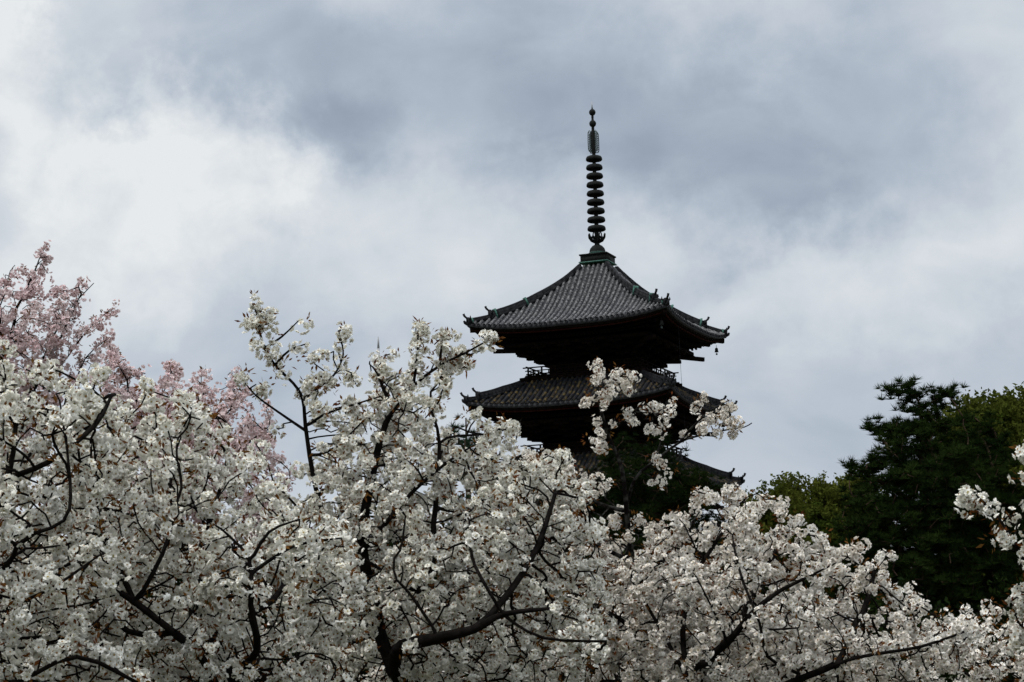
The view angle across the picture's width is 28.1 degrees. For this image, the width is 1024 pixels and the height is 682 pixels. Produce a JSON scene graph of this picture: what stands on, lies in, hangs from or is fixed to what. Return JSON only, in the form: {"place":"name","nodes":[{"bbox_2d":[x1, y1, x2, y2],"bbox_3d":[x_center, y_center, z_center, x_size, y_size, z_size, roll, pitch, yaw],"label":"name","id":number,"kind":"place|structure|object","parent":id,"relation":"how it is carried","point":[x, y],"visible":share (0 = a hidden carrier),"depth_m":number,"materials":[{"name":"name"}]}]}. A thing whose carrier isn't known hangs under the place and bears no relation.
{"place":"outdoors","nodes":[
{"label":"outdoors","id":0,"kind":"place"},
{"bbox_2d":[377,337,384,679],"bbox_3d":[-2.112,3.580,33.393,0.069,7.406,0.069,-2,-9,0],"label":"pole","id":1,"kind":"object","parent":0,"point":[378,349],"visible":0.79,"depth_m":33.85,"materials":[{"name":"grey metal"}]},
{"bbox_2d":[0,0,1023,625],"label":"sky","id":2,"kind":"structure","parent":0,"point":[837,186],"materials":[{"name":"grey"}]},
{"bbox_3d":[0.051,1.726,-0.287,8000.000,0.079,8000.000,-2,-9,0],"label":"ground","id":3,"kind":"structure","parent":0,"visible":0},
{"bbox_2d":[0,515,48,679],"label":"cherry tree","id":4,"kind":"object","parent":3,"relation":"on","point":[5,579],"visible":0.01,"depth_m":50.00,"materials":[{"name":"plant"}]},
{"bbox_2d":[0,239,120,458],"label":"cherry tree","id":5,"kind":"object","parent":3,"relation":"on","point":[55,342],"visible":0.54,"depth_m":20.93,"materials":[{"name":"pink plant"}]},
{"bbox_2d":[0,333,152,681],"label":"cherry tree","id":6,"kind":"object","parent":3,"relation":"on","point":[30,580],"visible":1,"depth_m":8.30,"materials":[{"name":"white plant"}]},
{"bbox_2d":[0,480,173,680],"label":"cherry tree","id":7,"kind":"object","parent":3,"relation":"on","point":[51,559],"visible":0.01,"depth_m":18.90,"materials":[{"name":"white plant"}]},
{"bbox_2d":[1,507,189,681],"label":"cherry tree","id":8,"kind":"object","parent":3,"relation":"on","point":[152,596],"depth_m":50.95,"materials":[{"name":"plant"}]},
{"bbox_2d":[86,328,297,547],"bbox_3d":[-3.386,2.654,21.748,2.332,5.593,2.194,-8,-11,34],"label":"cherry tree","id":9,"kind":"object","parent":3,"relation":"on","point":[234,403],"visible":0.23,"depth_m":21.83,"materials":[{"name":"pink plant"}]},
{"bbox_2d":[18,375,369,681],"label":"cherry tree","id":10,"kind":"object","parent":3,"relation":"on","point":[272,550],"visible":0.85,"depth_m":9.25,"materials":[{"name":"white plant"}]},
{"bbox_2d":[150,506,364,681],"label":"cherry tree","id":11,"kind":"object","parent":3,"relation":"on","point":[265,639],"visible":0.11,"depth_m":17.74,"materials":[{"name":"white plant"}]},
{"bbox_2d":[139,530,379,681],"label":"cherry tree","id":12,"kind":"object","parent":3,"relation":"on","point":[264,615],"visible":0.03,"depth_m":47.16,"materials":[{"name":"plant"}]},
{"bbox_2d":[360,506,466,680],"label":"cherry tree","id":13,"kind":"object","parent":3,"relation":"on","point":[390,543],"depth_m":54.28,"materials":[{"name":"plant"}]},
{"bbox_2d":[233,290,615,681],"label":"cherry tree","id":14,"kind":"object","parent":3,"relation":"on","point":[479,519],"visible":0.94,"depth_m":11.04,"materials":[{"name":"white plant"}]},
{"bbox_2d":[342,512,542,681],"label":"cherry tree","id":15,"kind":"object","parent":3,"relation":"on","point":[379,675],"visible":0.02,"depth_m":19.97,"materials":[{"name":"white plant"}]},
{"bbox_2d":[430,412,539,673],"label":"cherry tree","id":16,"kind":"object","parent":3,"relation":"on","point":[464,443],"visible":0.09,"depth_m":41.95,"materials":[{"name":"plant"}]},
{"bbox_2d":[438,534,660,681],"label":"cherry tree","id":17,"kind":"object","parent":3,"relation":"on","point":[594,669],"visible":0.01,"depth_m":48.90,"materials":[{"name":"plant"}]},
{"bbox_2d":[480,357,751,681],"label":"cherry tree","id":18,"kind":"object","parent":3,"relation":"on","point":[605,392],"visible":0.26,"depth_m":12.89,"materials":[{"name":"white plant"}]},
{"bbox_2d":[554,429,727,577],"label":"pine tree","id":19,"kind":"object","parent":3,"relation":"on","point":[656,501],"visible":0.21,"depth_m":74.08,"materials":[{"name":"green plant"}]},
{"bbox_2d":[557,550,734,679],"bbox_3d":[1.183,3.373,18.872,2.115,2.952,1.963,3,-10,-25],"label":"cherry tree","id":20,"kind":"object","parent":3,"relation":"on","point":[720,658],"visible":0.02,"depth_m":18.74,"materials":[{"name":"white plant"}]},
{"bbox_2d":[656,531,848,679],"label":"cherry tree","id":21,"kind":"object","parent":3,"relation":"on","point":[831,595],"visible":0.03,"depth_m":53.55,"materials":[{"name":"plant"}]},
{"bbox_2d":[595,482,983,681],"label":"cherry tree","id":22,"kind":"object","parent":3,"relation":"on","point":[737,626],"visible":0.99,"depth_m":12.20,"materials":[{"name":"white plant"}]},
{"bbox_2d":[731,470,887,616],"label":"camphor tree","id":23,"kind":"object","parent":3,"relation":"on","point":[821,506],"visible":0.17,"depth_m":83.41,"materials":[{"name":"green plant"}]},
{"bbox_2d":[744,591,881,681],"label":"cherry tree","id":24,"kind":"object","parent":3,"relation":"on","point":[867,640],"visible":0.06,"depth_m":21.72,"materials":[{"name":"white plant"}]},
{"bbox_2d":[802,576,964,681],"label":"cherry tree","id":25,"kind":"object","parent":3,"relation":"on","point":[880,602],"visible":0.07,"depth_m":49.82,"materials":[{"name":"plant"}]},
{"bbox_2d":[823,373,1023,669],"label":"pine tree","id":26,"kind":"object","parent":3,"relation":"on","point":[926,463],"visible":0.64,"depth_m":56.80,"materials":[{"name":"green plant"}]},
{"bbox_2d":[876,593,1023,681],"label":"cherry tree","id":27,"kind":"object","parent":3,"relation":"on","point":[977,660],"visible":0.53,"depth_m":20.81,"materials":[{"name":"white plant"}]},
{"bbox_2d":[925,381,1023,625],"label":"camphor tree","id":28,"kind":"object","parent":3,"relation":"on","point":[1007,408],"visible":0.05,"depth_m":70.70,"materials":[{"name":"green plant"}]},
{"bbox_2d":[938,572,1023,681],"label":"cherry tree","id":29,"kind":"object","parent":3,"relation":"on","point":[1003,620],"visible":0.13,"depth_m":45.80,"materials":[{"name":"plant"}]},
{"bbox_2d":[954,439,1023,658],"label":"cherry tree","id":30,"kind":"object","parent":3,"relation":"on","point":[967,497],"visible":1,"depth_m":8.97,"materials":[{"name":"white plant"}]},
{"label":"gravel court","id":31,"kind":"structure","parent":0,"visible":0},
{"bbox_2d":[460,105,745,664],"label":"pagoda","id":32,"kind":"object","parent":31,"relation":"on","point":[566,328],"visible":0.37,"depth_m":114.83,"materials":[{"name":"wood"}]}
]}

